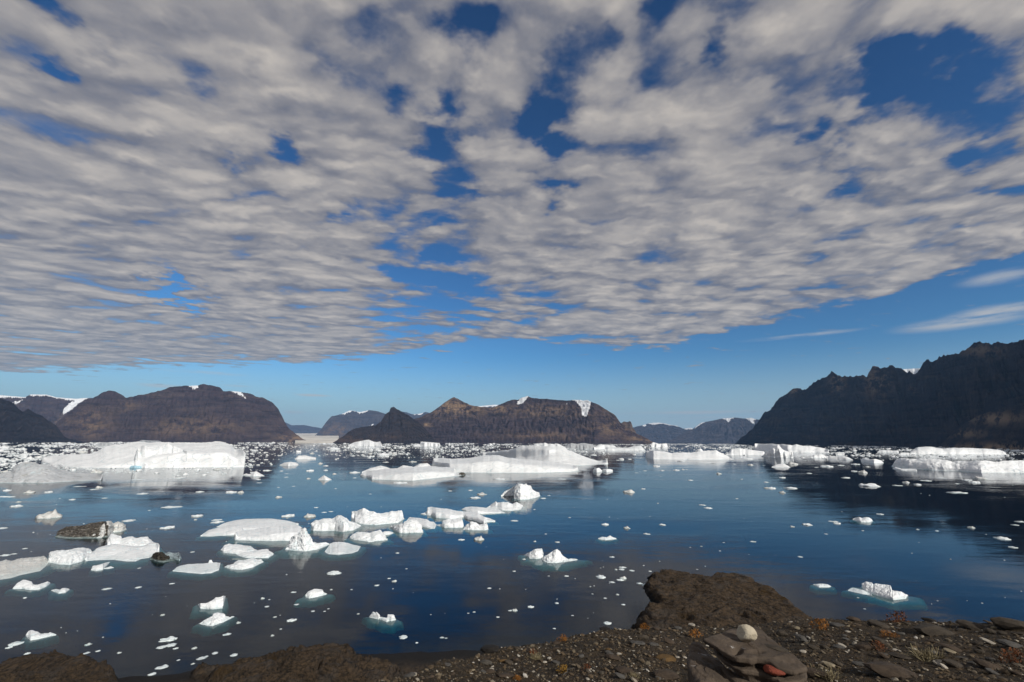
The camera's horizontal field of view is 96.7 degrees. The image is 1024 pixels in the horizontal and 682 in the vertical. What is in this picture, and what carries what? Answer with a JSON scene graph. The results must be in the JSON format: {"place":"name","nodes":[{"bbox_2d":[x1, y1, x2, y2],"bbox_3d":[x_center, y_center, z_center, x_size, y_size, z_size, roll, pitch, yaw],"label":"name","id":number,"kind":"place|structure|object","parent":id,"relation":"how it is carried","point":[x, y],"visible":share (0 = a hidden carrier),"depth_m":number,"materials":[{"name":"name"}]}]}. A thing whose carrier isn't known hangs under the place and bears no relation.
{"place":"outdoors","nodes":[
{"label":"outdoors","id":0,"kind":"place"},
{"bbox_2d":[0,398,82,442],"bbox_3d":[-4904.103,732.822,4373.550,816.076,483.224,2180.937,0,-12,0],"label":"mountain","id":1,"kind":"structure","parent":0,"point":[17,425],"depth_m":4593.35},
{"bbox_2d":[0,394,91,424],"bbox_3d":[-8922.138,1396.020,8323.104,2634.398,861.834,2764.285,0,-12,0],"label":"mountain","id":2,"kind":"structure","parent":0,"point":[53,410],"depth_m":8392.41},
{"bbox_2d":[56,384,303,442],"bbox_3d":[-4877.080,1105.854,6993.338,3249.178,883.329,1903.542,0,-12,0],"label":"mountain","id":3,"kind":"structure","parent":0,"point":[203,413],"depth_m":6539.98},
{"bbox_2d":[285,422,321,432],"bbox_3d":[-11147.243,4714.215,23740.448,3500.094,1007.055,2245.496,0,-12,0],"label":"mountain","id":4,"kind":"structure","parent":0,"point":[301,429],"depth_m":23801.84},
{"bbox_2d":[295,433,338,442],"bbox_3d":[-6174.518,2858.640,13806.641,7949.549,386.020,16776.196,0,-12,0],"label":"glacier","id":5,"kind":"object","parent":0,"point":[309,437],"visible":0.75,"depth_m":9353.27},
{"bbox_2d":[315,410,384,437],"bbox_3d":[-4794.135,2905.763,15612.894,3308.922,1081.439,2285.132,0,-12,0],"label":"mountain","id":6,"kind":"structure","parent":0,"point":[341,425],"depth_m":15355.86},
{"bbox_2d":[333,407,436,443],"bbox_3d":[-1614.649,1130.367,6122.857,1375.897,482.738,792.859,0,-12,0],"label":"mountain","id":7,"kind":"structure","parent":0,"point":[394,425],"depth_m":5876.90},
{"bbox_2d":[401,411,427,418],"bbox_3d":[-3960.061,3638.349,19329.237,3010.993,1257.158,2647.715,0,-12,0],"label":"mountain","id":8,"kind":"structure","parent":0,"point":[413,416],"depth_m":19330.75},
{"bbox_2d":[0,442,1023,663],"bbox_3d":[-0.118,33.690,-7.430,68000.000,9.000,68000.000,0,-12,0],"label":"water","id":9,"kind":"structure","parent":0,"point":[448,578],"depth_m":186.73,"materials":[{"name":"liquid"}]},
{"bbox_2d":[8,641,24,646],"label":"ice chunk","id":10,"kind":"object","parent":9,"relation":"on","point":[16,644],"visible":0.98,"depth_m":68.23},
{"bbox_2d":[0,556,54,586],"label":"iceberg","id":11,"kind":"object","parent":9,"relation":"on","point":[16,571],"visible":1,"depth_m":106.66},
{"bbox_2d":[4,580,55,597],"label":"iceberg","id":12,"kind":"object","parent":9,"relation":"on","point":[26,588],"visible":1,"depth_m":93.46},
{"bbox_2d":[20,630,58,650],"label":"iceberg","id":13,"kind":"object","parent":9,"relation":"on","point":[33,639],"visible":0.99,"depth_m":70.29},
{"bbox_2d":[34,509,62,523],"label":"ice chunk","id":14,"kind":"object","parent":9,"relation":"on","point":[55,514],"visible":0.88,"depth_m":178.21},
{"bbox_2d":[0,462,102,482],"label":"iceberg","id":15,"kind":"object","parent":9,"relation":"on","point":[29,472],"visible":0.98,"depth_m":337.98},
{"bbox_2d":[47,588,73,600],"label":"iceberg","id":16,"kind":"object","parent":9,"relation":"on","point":[62,594],"visible":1,"depth_m":91.12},
{"bbox_2d":[48,463,76,470],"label":"iceberg","id":17,"kind":"object","parent":9,"relation":"on","point":[61,466],"visible":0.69,"depth_m":483.98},
{"bbox_2d":[47,547,91,571],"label":"iceberg","id":18,"kind":"object","parent":9,"relation":"on","point":[66,560],"visible":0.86,"depth_m":114.23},
{"bbox_2d":[51,521,127,542],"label":"iceberg","id":19,"kind":"object","parent":9,"relation":"on","point":[98,532],"visible":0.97,"depth_m":145.83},
{"bbox_2d":[88,562,114,576],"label":"iceberg","id":20,"kind":"object","parent":9,"relation":"on","point":[101,569],"visible":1,"depth_m":108.00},
{"bbox_2d":[80,534,164,569],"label":"iceberg","id":21,"kind":"object","parent":9,"relation":"on","point":[117,552],"visible":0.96,"depth_m":120.81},
{"bbox_2d":[42,441,244,467],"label":"iceberg","id":22,"kind":"object","parent":9,"relation":"on","point":[214,454],"visible":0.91,"depth_m":526.21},
{"bbox_2d":[148,552,175,567],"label":"dirty ice","id":23,"kind":"structure","parent":9,"relation":"on","point":[159,560],"depth_m":115.58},
{"bbox_2d":[158,636,177,642],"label":"ice chunk","id":24,"kind":"object","parent":9,"relation":"on","point":[168,639],"visible":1,"depth_m":69.81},
{"bbox_2d":[165,552,181,565],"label":"clear ice","id":25,"kind":"structure","parent":9,"relation":"on","point":[176,557],"depth_m":117.41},
{"bbox_2d":[167,560,223,580],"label":"iceberg","id":26,"kind":"object","parent":9,"relation":"on","point":[210,570],"visible":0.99,"depth_m":106.11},
{"bbox_2d":[189,596,228,618],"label":"iceberg","id":27,"kind":"object","parent":9,"relation":"on","point":[210,608],"visible":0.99,"depth_m":82.92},
{"bbox_2d":[191,612,237,635],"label":"iceberg","id":28,"kind":"object","parent":9,"relation":"on","point":[216,623],"visible":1,"depth_m":75.94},
{"bbox_2d":[222,558,268,577],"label":"iceberg","id":29,"kind":"object","parent":9,"relation":"on","point":[246,567],"visible":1,"depth_m":109.25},
{"bbox_2d":[216,544,278,563],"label":"iceberg","id":30,"kind":"object","parent":9,"relation":"on","point":[229,551],"visible":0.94,"depth_m":122.69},
{"bbox_2d":[195,519,302,547],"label":"iceberg","id":31,"kind":"object","parent":9,"relation":"on","point":[264,533],"visible":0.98,"depth_m":145.76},
{"bbox_2d":[244,471,263,475],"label":"iceberg","id":32,"kind":"object","parent":9,"relation":"on","point":[255,473],"visible":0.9,"depth_m":395.10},
{"bbox_2d":[280,462,297,465],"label":"iceberg","id":33,"kind":"object","parent":9,"relation":"on","point":[289,464],"visible":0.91,"depth_m":558.10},
{"bbox_2d":[274,528,329,558],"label":"iceberg","id":34,"kind":"object","parent":9,"relation":"on","point":[302,545],"visible":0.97,"depth_m":127.56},
{"bbox_2d":[295,455,315,458],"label":"iceberg","id":35,"kind":"object","parent":9,"relation":"on","point":[304,457],"visible":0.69,"depth_m":760.66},
{"bbox_2d":[303,513,315,518],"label":"ice chunk","id":36,"kind":"object","parent":9,"relation":"on","point":[309,516],"visible":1,"depth_m":182.80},
{"bbox_2d":[293,589,335,607],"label":"iceberg","id":37,"kind":"object","parent":9,"relation":"on","point":[314,598],"visible":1,"depth_m":88.89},
{"bbox_2d":[326,571,341,575],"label":"ice chunk","id":38,"kind":"object","parent":9,"relation":"on","point":[333,573],"visible":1,"depth_m":104.94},
{"bbox_2d":[307,515,366,536],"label":"iceberg","id":39,"kind":"object","parent":9,"relation":"on","point":[340,525],"visible":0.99,"depth_m":155.52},
{"bbox_2d":[318,542,366,560],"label":"iceberg","id":40,"kind":"object","parent":9,"relation":"on","point":[338,551],"visible":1,"depth_m":125.20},
{"bbox_2d":[349,440,381,445],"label":"iceberg","id":41,"kind":"object","parent":9,"relation":"on","point":[366,443],"visible":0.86,"depth_m":2755.52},
{"bbox_2d":[343,530,394,546],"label":"iceberg","id":42,"kind":"object","parent":9,"relation":"on","point":[378,538],"visible":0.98,"depth_m":140.67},
{"bbox_2d":[349,508,406,529],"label":"iceberg","id":43,"kind":"object","parent":9,"relation":"on","point":[368,519],"visible":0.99,"depth_m":171.41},
{"bbox_2d":[361,612,403,633],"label":"iceberg","id":44,"kind":"object","parent":9,"relation":"on","point":[390,624],"visible":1,"depth_m":77.42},
{"bbox_2d":[387,519,427,537],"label":"iceberg","id":45,"kind":"object","parent":9,"relation":"on","point":[411,528],"visible":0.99,"depth_m":152.47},
{"bbox_2d":[360,463,459,480],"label":"iceberg","id":46,"kind":"object","parent":9,"relation":"on","point":[422,471],"visible":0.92,"depth_m":383.05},
{"bbox_2d":[407,517,438,532],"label":"iceberg","id":47,"kind":"object","parent":9,"relation":"on","point":[429,526],"visible":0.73,"depth_m":163.52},
{"bbox_2d":[414,442,439,445],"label":"iceberg","id":48,"kind":"object","parent":9,"relation":"on","point":[428,444],"visible":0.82,"depth_m":2832.75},
{"bbox_2d":[437,517,464,531],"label":"iceberg","id":49,"kind":"object","parent":9,"relation":"on","point":[451,525],"visible":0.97,"depth_m":161.92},
{"bbox_2d":[418,507,498,526],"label":"iceberg","id":50,"kind":"object","parent":9,"relation":"on","point":[435,514],"visible":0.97,"depth_m":182.08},
{"bbox_2d":[460,521,492,534],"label":"iceberg","id":51,"kind":"object","parent":9,"relation":"on","point":[472,528],"visible":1,"depth_m":157.37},
{"bbox_2d":[473,536,483,542],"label":"ice chunk","id":52,"kind":"object","parent":9,"relation":"on","point":[478,539],"visible":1,"depth_m":141.19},
{"bbox_2d":[457,506,509,516],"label":"iceberg","id":53,"kind":"object","parent":9,"relation":"on","point":[486,512],"visible":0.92,"depth_m":194.73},
{"bbox_2d":[487,501,526,513],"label":"iceberg","id":54,"kind":"object","parent":9,"relation":"on","point":[513,508],"visible":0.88,"depth_m":206.42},
{"bbox_2d":[0,442,1023,637],"bbox_3d":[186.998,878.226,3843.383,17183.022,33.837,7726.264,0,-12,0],"label":"brash ice","id":55,"kind":"structure","parent":9,"relation":"on","point":[349,447],"depth_m":1408.58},
{"bbox_2d":[432,443,607,472],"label":"iceberg","id":56,"kind":"object","parent":9,"relation":"on","point":[541,458],"visible":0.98,"depth_m":496.89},
{"bbox_2d":[499,484,541,502],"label":"iceberg","id":57,"kind":"object","parent":9,"relation":"on","point":[522,492],"visible":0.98,"depth_m":245.18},
{"bbox_2d":[517,548,543,565],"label":"iceberg","id":58,"kind":"object","parent":9,"relation":"on","point":[532,556],"visible":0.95,"depth_m":119.55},
{"bbox_2d":[531,549,593,571],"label":"iceberg","id":59,"kind":"object","parent":9,"relation":"on","point":[554,560],"visible":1,"depth_m":115.56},
{"bbox_2d":[565,443,594,448],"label":"iceberg","id":60,"kind":"object","parent":9,"relation":"on","point":[580,446],"visible":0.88,"depth_m":2010.91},
{"bbox_2d":[593,468,612,471],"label":"iceberg","id":61,"kind":"object","parent":9,"relation":"on","point":[603,470],"visible":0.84,"depth_m":463.90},
{"bbox_2d":[594,445,614,448],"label":"iceberg","id":62,"kind":"object","parent":9,"relation":"on","point":[600,447],"visible":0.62,"depth_m":1909.00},
{"bbox_2d":[595,536,618,544],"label":"iceberg","id":63,"kind":"object","parent":9,"relation":"on","point":[609,540],"visible":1,"depth_m":142.47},
{"bbox_2d":[604,445,644,450],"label":"iceberg","id":64,"kind":"object","parent":9,"relation":"on","point":[640,447],"visible":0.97,"depth_m":1623.80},
{"bbox_2d":[651,442,667,446],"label":"iceberg","id":65,"kind":"object","parent":9,"relation":"on","point":[653,444],"visible":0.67,"depth_m":2580.18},
{"bbox_2d":[646,449,732,459],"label":"iceberg","id":66,"kind":"object","parent":9,"relation":"on","point":[699,454],"visible":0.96,"depth_m":817.67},
{"bbox_2d":[726,448,764,454],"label":"iceberg","id":67,"kind":"object","parent":9,"relation":"on","point":[738,451],"visible":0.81,"depth_m":1094.06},
{"bbox_2d":[763,445,792,457],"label":"iceberg","id":68,"kind":"object","parent":9,"relation":"on","point":[777,451],"visible":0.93,"depth_m":932.33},
{"bbox_2d":[754,444,828,452],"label":"iceberg","id":69,"kind":"object","parent":9,"relation":"on","point":[796,448],"visible":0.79,"depth_m":1420.25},
{"bbox_2d":[809,584,836,594],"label":"iceberg","id":70,"kind":"object","parent":9,"relation":"on","point":[823,589],"visible":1,"depth_m":96.13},
{"bbox_2d":[826,456,852,459],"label":"iceberg","id":71,"kind":"object","parent":9,"relation":"on","point":[839,457],"visible":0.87,"depth_m":822.06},
{"bbox_2d":[850,517,875,525],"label":"iceberg","id":72,"kind":"object","parent":9,"relation":"on","point":[860,521],"visible":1,"depth_m":176.56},
{"bbox_2d":[859,483,880,486],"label":"ice chunk","id":73,"kind":"object","parent":9,"relation":"on","point":[870,485],"visible":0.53,"depth_m":319.91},
{"bbox_2d":[861,458,882,462],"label":"iceberg","id":74,"kind":"object","parent":9,"relation":"on","point":[871,460],"visible":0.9,"depth_m":698.59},
{"bbox_2d":[841,582,927,610],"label":"iceberg","id":75,"kind":"object","parent":9,"relation":"on","point":[885,596],"visible":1,"depth_m":90.41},
{"bbox_2d":[892,458,1023,472],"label":"iceberg","id":76,"kind":"object","parent":9,"relation":"on","point":[1012,466],"visible":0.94,"depth_m":499.84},
{"bbox_2d":[910,447,1005,454],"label":"iceberg","id":77,"kind":"object","parent":9,"relation":"on","point":[948,451],"visible":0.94,"depth_m":1219.99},
{"bbox_2d":[993,536,1010,540],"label":"ice chunk","id":78,"kind":"object","parent":9,"relation":"on","point":[1000,538],"visible":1,"depth_m":145.53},
{"bbox_2d":[0,569,1023,681],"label":"ground","id":79,"kind":"structure","parent":0,"point":[666,598],"depth_m":58.54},
{"bbox_2d":[480,644,499,652],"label":"stone","id":80,"kind":"object","parent":79,"relation":"on","point":[489,648],"visible":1,"depth_m":8.10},
{"bbox_2d":[498,673,513,677],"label":"stone","id":81,"kind":"object","parent":79,"relation":"on","point":[505,675],"visible":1,"depth_m":6.50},
{"bbox_2d":[605,654,620,659],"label":"stone","id":82,"kind":"object","parent":79,"relation":"on","point":[612,656],"visible":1,"depth_m":7.57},
{"bbox_2d":[616,666,632,672],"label":"stone","id":83,"kind":"object","parent":79,"relation":"on","point":[623,669],"visible":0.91,"depth_m":6.70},
{"bbox_2d":[654,654,675,661],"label":"stone","id":84,"kind":"object","parent":79,"relation":"on","point":[669,658],"visible":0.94,"depth_m":7.49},
{"bbox_2d":[654,669,678,679],"bbox_3d":[2.209,4.779,6.506,0.342,0.085,0.228,1,-12,-6],"label":"stone","id":85,"kind":"object","parent":79,"relation":"on","point":[664,674],"visible":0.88,"depth_m":6.47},
{"bbox_2d":[378,618,1023,681],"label":"gravel","id":86,"kind":"structure","parent":79,"relation":"on","point":[682,654],"depth_m":7.42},
{"bbox_2d":[687,626,807,681],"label":"layered boulder","id":87,"kind":"object","parent":79,"relation":"on","point":[746,661],"visible":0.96,"depth_m":3.36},
{"bbox_2d":[737,624,756,641],"bbox_3d":[1.823,2.269,3.525,0.133,0.128,0.106,2,-13,-8],"label":"stone","id":88,"kind":"object","parent":87,"relation":"on","point":[746,633],"visible":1,"depth_m":3.50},
{"bbox_2d":[763,664,785,675],"bbox_3d":[1.860,2.335,3.228,0.139,0.058,0.095,-6,-14,26],"label":"stone","id":89,"kind":"object","parent":87,"relation":"on","point":[770,669],"visible":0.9,"depth_m":3.20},
{"bbox_2d":[776,630,787,635],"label":"stone","id":90,"kind":"object","parent":79,"relation":"on","point":[781,633],"visible":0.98,"depth_m":9.28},
{"bbox_2d":[795,634,807,641],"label":"stone","id":91,"kind":"object","parent":79,"relation":"on","point":[800,638],"visible":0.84,"depth_m":8.50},
{"bbox_2d":[808,618,828,630],"bbox_3d":[6.441,5.904,9.473,0.444,0.246,0.315,0,-12,0],"label":"shrub","id":92,"kind":"object","parent":79,"relation":"on","point":[825,626],"visible":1,"depth_m":9.50,"materials":[{"name":"orange plant"}]},
{"bbox_2d":[807,667,837,679],"bbox_3d":[4.194,4.521,6.174,0.419,0.105,0.302,-1,-20,33],"label":"rock","id":93,"kind":"object","parent":79,"relation":"on","point":[811,673],"visible":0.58,"depth_m":6.11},
{"bbox_2d":[821,661,835,667],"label":"stone","id":94,"kind":"object","parent":79,"relation":"on","point":[827,664],"visible":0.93,"depth_m":6.76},
{"bbox_2d":[811,663,847,681],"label":"grass tuft","id":95,"kind":"object","parent":79,"relation":"on","point":[829,675],"visible":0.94,"depth_m":6.05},
{"bbox_2d":[846,616,860,621],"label":"stone","id":96,"kind":"object","parent":79,"relation":"on","point":[852,618],"visible":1,"depth_m":10.32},
{"bbox_2d":[853,643,875,650],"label":"stone","id":97,"kind":"object","parent":79,"relation":"on","point":[864,646],"visible":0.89,"depth_m":7.45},
{"bbox_2d":[870,636,884,642],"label":"stone","id":98,"kind":"object","parent":79,"relation":"on","point":[873,638],"visible":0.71,"depth_m":8.08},
{"bbox_2d":[867,619,889,627],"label":"stone","id":99,"kind":"object","parent":79,"relation":"on","point":[874,623],"visible":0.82,"depth_m":9.62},
{"bbox_2d":[870,640,887,651],"bbox_3d":[5.935,4.948,7.399,0.248,0.163,0.239,12,-17,-43],"label":"shrub","id":100,"kind":"object","parent":79,"relation":"on","point":[881,646],"visible":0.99,"depth_m":7.37,"materials":[{"name":"orange plant"}]},
{"bbox_2d":[862,661,918,678],"bbox_3d":[5.201,4.484,6.157,0.728,0.160,0.524,-4,-17,43],"label":"stone","id":101,"kind":"object","parent":79,"relation":"on","point":[890,670],"visible":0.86,"depth_m":6.11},
{"bbox_2d":[886,610,908,622],"bbox_3d":[8.591,6.160,10.161,0.411,0.302,0.404,-5,-14,24],"label":"shrub","id":102,"kind":"object","parent":79,"relation":"on","point":[896,615],"visible":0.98,"depth_m":10.14,"materials":[{"name":"orange plant"}]},
{"bbox_2d":[888,652,911,659],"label":"stone","id":103,"kind":"object","parent":79,"relation":"on","point":[900,655],"visible":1,"depth_m":6.97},
{"bbox_2d":[905,642,948,661],"bbox_3d":[6.279,4.722,6.914,0.523,0.230,0.485,2,-13,-8],"label":"grass tuft","id":104,"kind":"object","parent":79,"relation":"on","point":[927,656],"visible":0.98,"depth_m":6.87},
{"bbox_2d":[913,622,954,635],"bbox_3d":[8.320,5.701,8.946,0.721,0.195,0.519,0,-9,29],"label":"stone","id":105,"kind":"object","parent":79,"relation":"on","point":[927,629],"visible":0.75,"depth_m":8.87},
{"bbox_2d":[940,643,962,651],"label":"stone","id":106,"kind":"object","parent":79,"relation":"on","point":[950,646],"visible":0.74,"depth_m":7.34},
{"bbox_2d":[942,659,963,667],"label":"stone","id":107,"kind":"object","parent":79,"relation":"on","point":[952,663],"visible":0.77,"depth_m":6.47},
{"bbox_2d":[955,619,987,629],"bbox_3d":[9.233,5.715,9.125,0.360,0.150,0.500,4,-6,-42],"label":"stone","id":108,"kind":"object","parent":79,"relation":"on","point":[968,624],"visible":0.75,"depth_m":9.08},
{"bbox_2d":[972,658,1000,669],"bbox_3d":[6.598,4.499,6.301,0.321,0.096,0.231,4,-9,43],"label":"stone","id":109,"kind":"object","parent":79,"relation":"on","point":[983,663],"visible":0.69,"depth_m":6.29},
{"bbox_2d":[979,637,995,643],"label":"stone","id":110,"kind":"object","parent":79,"relation":"on","point":[985,640],"visible":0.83,"depth_m":7.63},
{"bbox_2d":[983,628,995,633],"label":"stone","id":111,"kind":"object","parent":79,"relation":"on","point":[989,630],"visible":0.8,"depth_m":8.61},
{"bbox_2d":[989,617,1023,629],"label":"stone","id":112,"kind":"object","parent":79,"relation":"on","point":[1007,623],"visible":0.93,"depth_m":8.73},
{"bbox_2d":[995,639,1023,647],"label":"stone","id":113,"kind":"object","parent":79,"relation":"on","point":[1005,642],"visible":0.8,"depth_m":7.25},
{"bbox_2d":[999,647,1023,662],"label":"shrub","id":114,"kind":"object","parent":79,"relation":"on","point":[1007,654],"visible":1,"depth_m":6.55,"materials":[{"name":"orange plant"}]},
{"bbox_2d":[0,0,1023,428],"label":"sky","id":115,"kind":"structure","parent":0,"point":[684,214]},
{"bbox_2d":[415,396,654,443],"bbox_3d":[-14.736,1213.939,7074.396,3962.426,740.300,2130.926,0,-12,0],"label":"mountain","id":116,"kind":"structure","parent":0,"point":[526,420],"depth_m":6665.44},
{"bbox_2d":[622,421,635,432],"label":"mountain","id":117,"kind":"structure","parent":0,"point":[628,425],"depth_m":7996.03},
{"bbox_2d":[633,423,692,442],"bbox_3d":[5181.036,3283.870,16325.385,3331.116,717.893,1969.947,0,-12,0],"label":"mountain","id":118,"kind":"structure","parent":0,"point":[659,432],"depth_m":16196.49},
{"bbox_2d":[666,418,758,442],"bbox_3d":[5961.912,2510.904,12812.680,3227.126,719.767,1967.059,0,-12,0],"label":"mountain","id":119,"kind":"structure","parent":0,"point":[729,430],"depth_m":12819.72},
{"bbox_2d":[735,340,1023,446],"bbox_3d":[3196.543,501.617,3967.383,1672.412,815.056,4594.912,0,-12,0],"label":"mountain","id":120,"kind":"structure","parent":0,"point":[938,401],"depth_m":3941.74,"materials":[{"name":"stone"}]},
{"bbox_2d":[903,368,919,373],"bbox_3d":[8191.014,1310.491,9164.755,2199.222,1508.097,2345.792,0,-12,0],"label":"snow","id":121,"kind":"structure","parent":0,"point":[914,371],"depth_m":9221.99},
{"bbox_2d":[938,405,1023,449],"bbox_3d":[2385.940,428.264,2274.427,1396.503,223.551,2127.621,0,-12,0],"label":"mountain","id":122,"kind":"structure","parent":0,"point":[1002,428],"depth_m":2472.05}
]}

